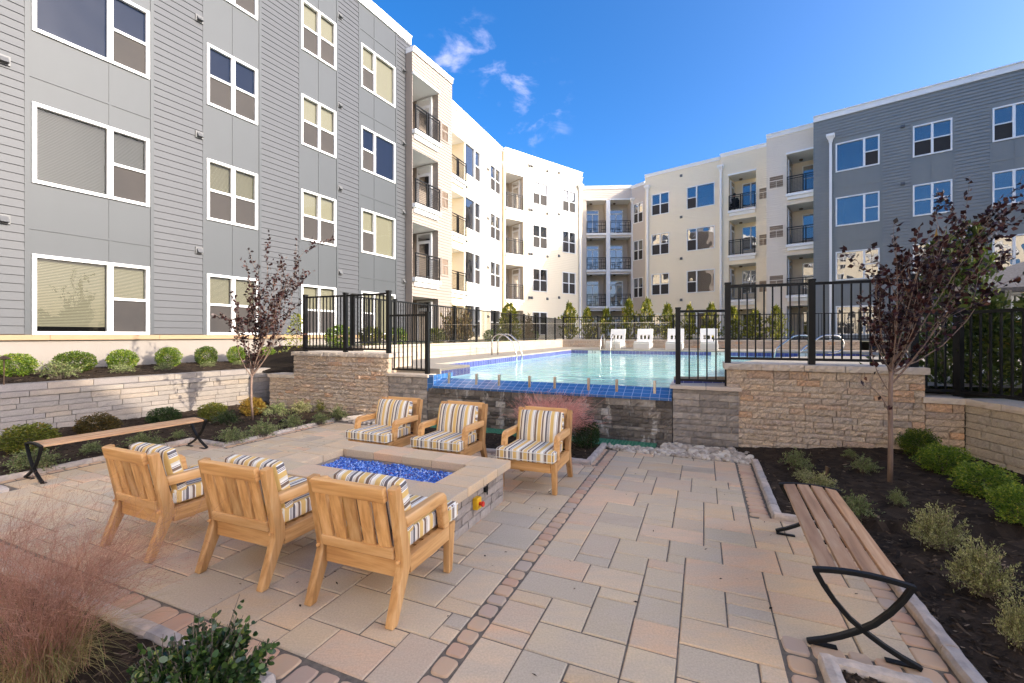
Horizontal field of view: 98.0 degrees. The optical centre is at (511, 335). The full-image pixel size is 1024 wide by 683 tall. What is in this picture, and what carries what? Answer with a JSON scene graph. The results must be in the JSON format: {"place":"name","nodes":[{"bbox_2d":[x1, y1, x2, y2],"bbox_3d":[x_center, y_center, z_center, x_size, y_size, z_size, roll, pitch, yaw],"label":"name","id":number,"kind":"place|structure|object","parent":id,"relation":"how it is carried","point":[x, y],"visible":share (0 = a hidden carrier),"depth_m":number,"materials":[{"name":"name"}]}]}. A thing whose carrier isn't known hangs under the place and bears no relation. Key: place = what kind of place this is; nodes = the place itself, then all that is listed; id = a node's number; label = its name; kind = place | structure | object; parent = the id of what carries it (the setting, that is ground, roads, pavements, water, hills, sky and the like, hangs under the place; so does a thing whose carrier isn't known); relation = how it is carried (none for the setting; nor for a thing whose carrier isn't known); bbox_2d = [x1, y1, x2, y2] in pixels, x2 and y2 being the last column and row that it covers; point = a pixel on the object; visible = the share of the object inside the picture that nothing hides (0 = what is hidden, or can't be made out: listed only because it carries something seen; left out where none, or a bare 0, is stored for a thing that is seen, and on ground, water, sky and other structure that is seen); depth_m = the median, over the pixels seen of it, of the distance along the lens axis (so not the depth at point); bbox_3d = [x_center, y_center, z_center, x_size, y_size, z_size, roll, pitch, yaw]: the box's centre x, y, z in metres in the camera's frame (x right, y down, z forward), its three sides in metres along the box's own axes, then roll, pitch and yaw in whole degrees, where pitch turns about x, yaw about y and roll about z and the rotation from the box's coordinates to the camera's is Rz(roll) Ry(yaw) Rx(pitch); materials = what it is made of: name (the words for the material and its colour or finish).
{"place":"outdoors","nodes":[
{"label":"outdoors","id":0,"kind":"place"},
{"bbox_2d":[0,573,168,682],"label":"garden bed","id":1,"kind":"object","parent":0,"point":[118,652],"visible":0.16,"depth_m":2.26,"materials":[{"name":"soil"}]},
{"bbox_2d":[0,464,234,682],"bbox_3d":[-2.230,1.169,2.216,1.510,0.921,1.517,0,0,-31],"label":"ornamental grass","id":2,"kind":"object","parent":1,"relation":"on","point":[48,656],"depth_m":2.11,"materials":[{"name":"plant"}]},
{"bbox_2d":[126,594,279,682],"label":"boxwood shrub","id":3,"kind":"object","parent":1,"relation":"on","point":[213,654],"visible":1,"depth_m":1.89,"materials":[{"name":"green plant"}]},
{"bbox_2d":[0,361,256,383],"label":"mulch raised bed","id":4,"kind":"object","parent":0,"point":[99,372],"visible":0.27,"depth_m":9.27,"materials":[{"name":"soil"}]},
{"bbox_2d":[0,353,38,376],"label":"boxwood shrub","id":5,"kind":"object","parent":4,"relation":"on","point":[24,366],"visible":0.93,"depth_m":8.11,"materials":[{"name":"green plant"}]},
{"bbox_2d":[0,558,275,682],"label":"curb","id":6,"kind":"object","parent":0,"point":[157,633],"visible":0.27,"depth_m":2.44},
{"bbox_2d":[0,401,354,475],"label":"garden bed","id":7,"kind":"object","parent":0,"point":[72,449],"visible":0.34,"depth_m":7.45,"materials":[{"name":"soil"}]},
{"bbox_2d":[0,422,62,454],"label":"boxwood shrub","id":8,"kind":"object","parent":7,"relation":"on","point":[15,440],"visible":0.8,"depth_m":6.13,"materials":[{"name":"green plant"}]},
{"bbox_2d":[0,445,70,474],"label":"ground cover shrub","id":9,"kind":"object","parent":7,"relation":"on","point":[21,461],"visible":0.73,"depth_m":5.35,"materials":[{"name":"green plant"}]},
{"bbox_2d":[71,412,123,434],"bbox_3d":[-6.704,1.449,7.202,0.661,0.406,0.612,0,0,8],"label":"boxwood shrub","id":10,"kind":"object","parent":7,"relation":"on","point":[105,422],"visible":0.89,"depth_m":7.12,"materials":[{"name":"brown plant"}]},
{"bbox_2d":[0,372,272,435],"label":"retaining wall","id":11,"kind":"structure","parent":7,"relation":"on","point":[61,407],"depth_m":8.35,"materials":[{"name":"stone"}]},
{"bbox_2d":[0,368,270,391],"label":"planter kerb wall","id":12,"kind":"structure","parent":11,"relation":"on","point":[66,383],"depth_m":8.42,"materials":[{"name":"stone"}]},
{"bbox_2d":[211,229,334,419],"bbox_3d":[-4.549,-0.195,8.447,2.184,3.652,1.158,0,0,0],"label":"plum tree","id":13,"kind":"object","parent":7,"relation":"on","point":[260,323],"visible":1,"depth_m":8.52,"materials":[{"name":"purple plant"}]},
{"bbox_2d":[267,372,294,408],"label":"pier wall","id":14,"kind":"structure","parent":7,"relation":"on","point":[281,384],"depth_m":9.94,"materials":[{"name":"beige stone"}]},
{"bbox_2d":[291,350,414,414],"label":"pier wall","id":15,"kind":"structure","parent":7,"relation":"on","point":[355,382],"depth_m":9.23,"materials":[{"name":"beige stone"}]},
{"bbox_2d":[302,290,391,352],"bbox_3d":[-3.525,-0.073,9.411,2.410,1.646,0.109,0,0,24],"label":"metal fence","id":16,"kind":"object","parent":15,"relation":"on","point":[388,294],"visible":0.99,"depth_m":9.38,"materials":[{"name":"black"}]},
{"bbox_2d":[0,414,364,481],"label":"curb","id":17,"kind":"object","parent":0,"point":[13,476],"visible":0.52,"depth_m":6.62,"materials":[{"name":"concrete"}]},
{"bbox_2d":[234,346,353,372],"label":"terrace slope","id":18,"kind":"structure","parent":0,"point":[278,361],"depth_m":11.84,"materials":[{"name":"soil"}]},
{"bbox_2d":[286,340,522,346],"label":"terrace","id":19,"kind":"structure","parent":0,"point":[405,343],"depth_m":16.96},
{"bbox_2d":[0,0,411,372],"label":"apartment building","id":20,"kind":"structure","parent":19,"relation":"on","point":[165,165],"depth_m":11.34,"materials":[{"name":"grey"}]},
{"bbox_2d":[32,254,149,334],"bbox_3d":[-9.119,-0.815,9.737,0.145,1.610,1.963,0,0,28],"label":"window","id":21,"kind":"structure","parent":20,"relation":"in","point":[125,315],"depth_m":9.73,"materials":[{"name":"white glass"}]},
{"bbox_2d":[32,101,149,206],"bbox_3d":[-9.119,-3.845,9.737,0.145,1.610,1.963,0,0,28],"label":"window","id":22,"kind":"structure","parent":20,"relation":"in","point":[127,184],"depth_m":9.74,"materials":[{"name":"white glass"}]},
{"bbox_2d":[32,0,149,79],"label":"window","id":23,"kind":"structure","parent":20,"relation":"in","point":[115,32],"depth_m":9.86,"materials":[{"name":"blue glass"}]},
{"bbox_2d":[206,273,257,334],"bbox_3d":[-7.728,-0.815,12.309,0.145,1.610,1.363,0,0,28],"label":"window","id":24,"kind":"structure","parent":20,"relation":"in","point":[214,326],"depth_m":12.14,"materials":[{"name":"white glass"}]},
{"bbox_2d":[206,158,257,229],"bbox_3d":[-7.728,-3.845,12.309,0.145,1.610,1.363,0,0,28],"label":"window","id":25,"kind":"structure","parent":20,"relation":"in","point":[222,207],"depth_m":12.25,"materials":[{"name":"white glass"}]},
{"bbox_2d":[206,43,257,124],"bbox_3d":[-7.715,-6.875,12.302,0.115,1.610,1.363,0,0,28],"label":"window","id":26,"kind":"structure","parent":20,"relation":"in","point":[231,83],"depth_m":12.25,"materials":[{"name":"blue glass"}]},
{"bbox_2d":[301,284,335,334],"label":"window","id":27,"kind":"structure","parent":20,"relation":"in","point":[305,289],"depth_m":14.71,"materials":[{"name":"white glass"}]},
{"bbox_2d":[301,189,335,246],"bbox_3d":[-6.411,-3.845,14.741,0.140,1.610,1.341,0,0,28],"label":"window","id":28,"kind":"structure","parent":20,"relation":"in","point":[316,212],"depth_m":14.69,"materials":[{"name":"beige glass"}]},
{"bbox_2d":[301,93,335,158],"bbox_3d":[-6.411,-6.875,14.741,0.140,1.610,1.341,0,0,28],"label":"window","id":29,"kind":"structure","parent":20,"relation":"in","point":[316,121],"depth_m":14.69,"materials":[{"name":"beige glass"}]},
{"bbox_2d":[301,0,335,70],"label":"window","id":30,"kind":"structure","parent":20,"relation":"in","point":[316,33],"depth_m":14.69,"materials":[{"name":"beige glass"}]},
{"bbox_2d":[361,208,394,258],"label":"window","id":31,"kind":"structure","parent":20,"relation":"in","point":[377,233],"depth_m":17.16,"materials":[{"name":"beige glass"}]},
{"bbox_2d":[361,125,394,183],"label":"window","id":32,"kind":"structure","parent":20,"relation":"in","point":[377,152],"depth_m":17.09,"materials":[{"name":"blue glass"}]},
{"bbox_2d":[361,42,394,107],"bbox_3d":[-5.140,-9.905,17.090,0.140,1.610,1.761,0,0,28],"label":"window","id":33,"kind":"structure","parent":20,"relation":"in","point":[377,78],"depth_m":17.16,"materials":[{"name":"beige glass"}]},
{"bbox_2d":[389,45,453,342],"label":"apartment building","id":34,"kind":"structure","parent":19,"relation":"on","point":[428,175],"depth_m":19.76,"materials":[{"name":"paint"}]},
{"bbox_2d":[452,100,507,339],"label":"apartment building","id":35,"kind":"structure","parent":19,"relation":"on","point":[478,163],"depth_m":26.09,"materials":[{"name":"beige"}]},
{"bbox_2d":[0,421,978,682],"bbox_3d":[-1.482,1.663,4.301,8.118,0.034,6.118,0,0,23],"label":"patio paving","id":36,"kind":"structure","parent":0,"point":[796,591],"depth_m":2.94,"materials":[{"name":"stone"}]},
{"bbox_2d":[23,417,207,483],"bbox_3d":[-5.020,1.430,5.800,0.477,0.438,1.750,0,0,27],"label":"bench","id":37,"kind":"object","parent":36,"relation":"on","point":[40,444],"visible":1,"depth_m":5.49,"materials":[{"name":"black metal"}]},
{"bbox_2d":[99,442,206,562],"bbox_3d":[-2.767,1.253,3.690,0.658,0.789,0.794,0,0,24],"label":"lounge chair","id":38,"kind":"object","parent":36,"relation":"on","point":[163,470],"visible":0.8,"depth_m":3.41,"materials":[{"name":"brown wood"}]},
{"bbox_2d":[195,454,334,592],"bbox_3d":[-1.757,1.253,3.322,0.658,0.789,0.794,0,0,22],"label":"lounge chair","id":39,"kind":"object","parent":36,"relation":"on","point":[267,502],"visible":0.88,"depth_m":3.04,"materials":[{"name":"brown wood"}]},
{"bbox_2d":[304,470,457,629],"bbox_3d":[-0.827,1.253,2.956,0.658,0.789,0.794,0,0,22],"label":"lounge chair","id":40,"kind":"object","parent":36,"relation":"on","point":[389,525],"visible":1,"depth_m":2.69,"materials":[{"name":"brown wood"}]},
{"bbox_2d":[345,396,422,446],"bbox_3d":[-1.648,1.253,5.828,0.658,0.789,0.794,0,0,24],"label":"lounge chair","id":41,"kind":"object","parent":36,"relation":"on","point":[393,418],"visible":0.91,"depth_m":5.82,"materials":[{"name":"brown wood"}]},
{"bbox_2d":[275,440,510,547],"bbox_3d":[-1.238,1.447,4.328,2.233,0.397,1.186,0,0,23],"label":"fire pit","id":42,"kind":"object","parent":36,"relation":"on","point":[472,486],"visible":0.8,"depth_m":4.33,"materials":[{"name":"stone"}]},
{"bbox_2d":[410,400,487,457],"bbox_3d":[-0.744,1.253,5.428,0.658,0.789,0.794,0,0,23],"label":"lounge chair","id":43,"kind":"object","parent":36,"relation":"on","point":[461,427],"visible":0.9,"depth_m":5.44,"materials":[{"name":"fabric"}]},
{"bbox_2d":[0,422,957,682],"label":"cobble border","id":44,"kind":"object","parent":36,"relation":"on","point":[444,666],"visible":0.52,"depth_m":2.56,"materials":[{"name":"stone"}]},
{"bbox_2d":[410,427,599,458],"bbox_3d":[-0.643,1.629,6.962,4.000,0.059,1.049,0,0,23],"label":"mulch centre bed","id":45,"kind":"object","parent":36,"relation":"on","point":[492,440],"visible":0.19,"depth_m":6.61,"materials":[{"name":"soil"}]},
{"bbox_2d":[496,406,572,494],"bbox_3d":[0.268,1.253,4.968,0.658,0.789,0.794,0,0,22],"label":"lounge chair","id":46,"kind":"object","parent":36,"relation":"on","point":[542,440],"visible":0.98,"depth_m":4.95,"materials":[{"name":"fabric"}]},
{"bbox_2d":[775,482,922,671],"bbox_3d":[2.104,1.430,2.950,0.477,0.438,1.510,0,0,25],"label":"bench","id":47,"kind":"object","parent":36,"relation":"on","point":[835,543],"visible":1,"depth_m":2.51,"materials":[{"name":"wood"}]},
{"bbox_2d":[818,652,932,682],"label":"kerb corner bed","id":48,"kind":"object","parent":36,"relation":"on","point":[831,667],"visible":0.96,"depth_m":2.12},
{"bbox_2d":[498,386,609,449],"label":"ornamental grass","id":49,"kind":"object","parent":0,"point":[577,411],"depth_m":6.29,"materials":[{"name":"plant"}]},
{"bbox_2d":[447,353,771,387],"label":"pool water","id":50,"kind":"structure","parent":0,"point":[623,369],"depth_m":10.87,"materials":[{"name":"liquid"}]},
{"bbox_2d":[372,0,1023,185],"label":"sky","id":51,"kind":"structure","parent":0,"point":[612,92],"materials":[{"name":"blue"}]},
{"bbox_2d":[404,347,1021,387],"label":"pool deck","id":52,"kind":"structure","parent":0,"point":[433,363],"depth_m":12.92,"materials":[{"name":"concrete"}]},
{"bbox_2d":[396,365,469,375],"bbox_3d":[1.046,0.850,8.206,9.670,0.400,1.200,0,0,23],"label":"deck edge","id":53,"kind":"object","parent":52,"relation":"attached to","point":[435,371],"visible":0.15,"depth_m":8.85,"materials":[{"name":"concrete"}]},
{"bbox_2d":[432,378,672,400],"bbox_3d":[0.584,0.934,7.816,4.230,0.212,0.680,0,0,23],"label":"pool spillway","id":54,"kind":"object","parent":53,"relation":"attached to","point":[642,393],"visible":0.8,"depth_m":7.48,"materials":[{"name":"blue tile"}]},
{"bbox_2d":[354,340,562,359],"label":"deck wall","id":55,"kind":"structure","parent":52,"relation":"on","point":[451,349],"depth_m":14.68,"materials":[{"name":"concrete"}]},
{"bbox_2d":[351,296,562,345],"bbox_3d":[-0.352,-0.343,17.485,0.080,1.166,16.360,0,0,23],"label":"metal fence","id":56,"kind":"object","parent":55,"relation":"on","point":[543,331],"visible":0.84,"depth_m":15.03,"materials":[{"name":"black"}]},
{"bbox_2d":[437,349,878,382],"bbox_3d":[5.215,0.894,12.616,10.800,0.492,12.500,0,0,23],"label":"pool tile band","id":57,"kind":"object","parent":52,"relation":"attached to","point":[484,361],"visible":0.29,"depth_m":16.73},
{"bbox_2d":[562,339,859,349],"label":"deck wall","id":58,"kind":"structure","parent":52,"relation":"on","point":[661,343],"depth_m":20.82,"materials":[{"name":"concrete"}]},
{"bbox_2d":[562,311,922,339],"bbox_3d":[10.507,-0.398,21.236,16.792,1.256,0.092,0,0,23],"label":"metal fence","id":59,"kind":"object","parent":58,"relation":"on","point":[759,338],"visible":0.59,"depth_m":21.50,"materials":[{"name":"black"}]},
{"bbox_2d":[859,229,1021,393],"bbox_3d":[6.086,-0.326,6.170,1.525,2.316,1.607,0,0,-22],"label":"arborvitae","id":60,"kind":"object","parent":52,"relation":"on","point":[957,279],"visible":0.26,"depth_m":6.03,"materials":[{"name":"green plant"}]},
{"bbox_2d":[920,219,1015,390],"bbox_3d":[6.712,-0.450,6.604,1.391,2.577,1.207,0,0,-12],"label":"arborvitae","id":61,"kind":"object","parent":52,"relation":"on","point":[974,229],"visible":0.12,"depth_m":6.46,"materials":[{"name":"green plant"}]},
{"bbox_2d":[543,338,886,341],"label":"terrace back","id":62,"kind":"structure","parent":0,"point":[685,339],"depth_m":29.35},
{"bbox_2d":[502,147,583,339],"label":"apartment building","id":63,"kind":"structure","parent":62,"relation":"on","point":[542,233],"depth_m":31.39,"materials":[{"name":"white"}]},
{"bbox_2d":[582,185,634,338],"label":"apartment building","id":64,"kind":"structure","parent":62,"relation":"on","point":[607,246],"depth_m":37.63,"materials":[{"name":"beige"}]},
{"bbox_2d":[631,181,644,337],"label":"apartment building","id":65,"kind":"structure","parent":62,"relation":"on","point":[638,191],"depth_m":36.05,"materials":[{"name":"beige"}]},
{"bbox_2d":[644,156,719,337],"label":"apartment building","id":66,"kind":"structure","parent":62,"relation":"on","point":[682,237],"depth_m":32.48,"materials":[{"name":"beige"}]},
{"bbox_2d":[687,268,714,292],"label":"window","id":67,"kind":"structure","parent":66,"relation":"in","point":[703,280],"depth_m":31.71,"materials":[{"name":"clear glass"}]},
{"bbox_2d":[687,225,714,250],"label":"window","id":68,"kind":"structure","parent":66,"relation":"in","point":[700,238],"depth_m":31.71,"materials":[{"name":"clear glass"}]},
{"bbox_2d":[687,182,714,209],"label":"window","id":69,"kind":"structure","parent":66,"relation":"in","point":[702,195],"depth_m":31.71,"materials":[{"name":"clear glass"}]},
{"bbox_2d":[717,143,801,341],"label":"apartment building","id":70,"kind":"structure","parent":62,"relation":"on","point":[742,171],"depth_m":30.36,"materials":[{"name":"beige"}]},
{"bbox_2d":[766,123,836,339],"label":"apartment building","id":71,"kind":"structure","parent":62,"relation":"on","point":[789,205],"depth_m":27.14,"materials":[{"name":"paint"}]},
{"bbox_2d":[813,60,1023,350],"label":"apartment building","id":72,"kind":"structure","parent":62,"relation":"on","point":[880,165],"depth_m":23.03,"materials":[{"name":"grey"}]},
{"bbox_2d":[836,305,878,334],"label":"window","id":73,"kind":"structure","parent":72,"relation":"in","point":[846,309],"depth_m":24.49,"materials":[{"name":"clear glass"}]},
{"bbox_2d":[836,248,879,280],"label":"window","id":74,"kind":"structure","parent":72,"relation":"in","point":[843,272],"depth_m":24.38,"materials":[{"name":"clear glass"}]},
{"bbox_2d":[836,191,879,226],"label":"window","id":75,"kind":"structure","parent":72,"relation":"in","point":[865,207],"depth_m":24.33,"materials":[{"name":"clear glass"}]},
{"bbox_2d":[836,134,879,172],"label":"window","id":76,"kind":"structure","parent":72,"relation":"in","point":[865,151],"depth_m":24.33,"materials":[{"name":"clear glass"}]},
{"bbox_2d":[913,179,951,216],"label":"window","id":77,"kind":"structure","parent":72,"relation":"in","point":[923,200],"depth_m":22.49,"materials":[{"name":"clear glass"}]},
{"bbox_2d":[913,118,951,157],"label":"window","id":78,"kind":"structure","parent":72,"relation":"in","point":[934,137],"depth_m":22.36,"materials":[{"name":"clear glass"}]},
{"bbox_2d":[992,234,1023,269],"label":"window","id":79,"kind":"structure","parent":72,"relation":"in","point":[1017,243],"depth_m":20.59,"materials":[{"name":"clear glass"}]},
{"bbox_2d":[992,167,1023,206],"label":"window","id":80,"kind":"structure","parent":72,"relation":"in","point":[1003,182],"depth_m":20.75,"materials":[{"name":"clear glass"}]},
{"bbox_2d":[992,101,1023,142],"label":"window","id":81,"kind":"structure","parent":72,"relation":"in","point":[1007,120],"depth_m":20.74,"materials":[{"name":"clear glass"}]},
{"bbox_2d":[672,386,1021,451],"bbox_3d":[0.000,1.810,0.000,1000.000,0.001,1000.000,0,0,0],"label":"ground","id":82,"kind":"structure","parent":0,"point":[973,395],"depth_m":13.23,"materials":[{"name":"soil"}]},
{"bbox_2d":[723,361,930,449],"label":"pier wall","id":83,"kind":"structure","parent":82,"relation":"on","point":[802,405],"depth_m":5.96,"materials":[{"name":"beige stone"}]},
{"bbox_2d":[724,274,918,385],"bbox_3d":[4.155,-0.003,6.122,2.232,1.536,0.092,0,0,24],"label":"metal fence","id":84,"kind":"object","parent":83,"relation":"on","point":[811,359],"visible":0.74,"depth_m":6.11,"materials":[{"name":"black"}]},
{"bbox_2d":[963,398,1023,474],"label":"retaining wall","id":85,"kind":"structure","parent":82,"relation":"on","point":[994,434],"depth_m":5.02,"materials":[{"name":"stone"}]},
{"bbox_2d":[920,308,1023,400],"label":"metal fence","id":86,"kind":"object","parent":85,"relation":"on","point":[957,390],"visible":0.81,"depth_m":5.41,"materials":[{"name":"black"}]},
{"bbox_2d":[751,459,986,682],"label":"curb","id":87,"kind":"object","parent":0,"point":[960,665],"visible":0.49,"depth_m":2.47,"materials":[{"name":"concrete"}]},
{"bbox_2d":[734,447,1023,682],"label":"garden bed","id":88,"kind":"object","parent":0,"point":[963,616],"visible":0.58,"depth_m":3.50,"materials":[{"name":"soil"}]},
{"bbox_2d":[895,427,941,455],"bbox_3d":[4.938,1.299,5.408,0.490,0.377,0.460,0,0,-11],"label":"boxwood shrub","id":89,"kind":"object","parent":88,"relation":"on","point":[919,434],"visible":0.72,"depth_m":5.36,"materials":[{"name":"green plant"}]},
{"bbox_2d":[840,175,1023,481],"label":"plum tree","id":90,"kind":"object","parent":88,"relation":"on","point":[932,273],"visible":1,"depth_m":4.57,"materials":[{"name":"purple plant"}]},
{"bbox_2d":[902,501,979,551],"bbox_3d":[3.192,1.407,3.347,0.396,0.376,0.355,0,0,19],"label":"ground cover shrub","id":91,"kind":"object","parent":88,"relation":"on","point":[931,531],"visible":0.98,"depth_m":3.29,"materials":[{"name":"green plant"}]},
{"bbox_2d":[908,441,978,475],"bbox_3d":[4.640,1.328,4.743,0.528,0.390,0.484,0,0,-7],"label":"boxwood shrub","id":92,"kind":"object","parent":88,"relation":"on","point":[942,452],"visible":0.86,"depth_m":4.71,"materials":[{"name":"green plant"}]},
{"bbox_2d":[923,393,966,453],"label":"pier wall","id":93,"kind":"structure","parent":88,"relation":"on","point":[944,417],"depth_m":5.45,"materials":[{"name":"beige stone"}]},
{"bbox_2d":[940,534,1023,604],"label":"ground cover shrub","id":94,"kind":"object","parent":88,"relation":"on","point":[974,567],"visible":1,"depth_m":2.71,"materials":[{"name":"green plant"}]},
{"bbox_2d":[947,460,1022,500],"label":"boxwood shrub","id":95,"kind":"object","parent":88,"relation":"on","point":[972,474],"visible":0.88,"depth_m":4.05,"materials":[{"name":"green plant"}]},
{"bbox_2d":[983,481,1023,526],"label":"boxwood shrub","id":96,"kind":"object","parent":88,"relation":"on","point":[1014,497],"visible":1,"depth_m":3.49,"materials":[{"name":"green plant"}]},
{"bbox_2d":[990,592,1023,650],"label":"ground cover shrub","id":97,"kind":"object","parent":88,"relation":"on","point":[1012,626],"visible":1,"depth_m":2.30,"materials":[{"name":"green plant"}]},
{"bbox_2d":[962,397,1021,400],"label":"terrace","id":98,"kind":"structure","parent":0,"point":[989,398],"depth_m":5.55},
{"bbox_2d":[928,298,1021,397],"bbox_3d":[6.209,0.152,5.685,1.220,1.324,1.286,0,0,-6],"label":"arborvitae","id":99,"kind":"object","parent":98,"relation":"on","point":[995,304],"visible":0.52,"depth_m":5.64,"materials":[{"name":"green plant"}]},
{"bbox_2d":[940,262,1023,354],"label":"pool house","id":100,"kind":"structure","parent":98,"relation":"on","point":[1012,271],"depth_m":13.06,"materials":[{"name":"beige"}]},
{"bbox_2d":[968,293,1023,392],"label":"arborvitae","id":101,"kind":"object","parent":98,"relation":"on","point":[1018,303],"visible":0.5,"depth_m":5.47,"materials":[{"name":"green plant"}]},
{"label":"gravel bed","id":102,"kind":"structure","parent":0,"visible":0},
{"bbox_2d":[386,372,435,421],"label":"pier wall","id":103,"kind":"structure","parent":102,"relation":"on","point":[409,385],"depth_m":8.56,"materials":[{"name":"grey stone"}]},
{"bbox_2d":[390,312,430,373],"bbox_3d":[-2.013,0.147,8.728,0.926,1.196,0.084,0,0,23],"label":"metal fence","id":104,"kind":"object","parent":103,"relation":"on","point":[427,342],"visible":0.97,"depth_m":8.65,"materials":[{"name":"black"}]},
{"bbox_2d":[427,388,671,444],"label":"weir wall","id":105,"kind":"structure","parent":102,"relation":"on","point":[640,420],"depth_m":7.10,"materials":[{"name":"stone"}]},
{"bbox_2d":[348,419,753,463],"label":"river stones","id":106,"kind":"object","parent":102,"relation":"on","point":[703,452],"visible":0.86,"depth_m":6.19,"materials":[{"name":"stone"}]},
{"bbox_2d":[670,380,741,447],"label":"pier wall","id":107,"kind":"structure","parent":102,"relation":"on","point":[703,414],"depth_m":6.51,"materials":[{"name":"grey stone"}]},
{"bbox_2d":[675,307,724,383],"bbox_3d":[2.813,0.162,6.675,0.692,1.166,0.084,0,0,19],"label":"metal fence","id":108,"kind":"object","parent":107,"relation":"on","point":[678,312],"visible":1,"depth_m":6.71,"materials":[{"name":"black"}]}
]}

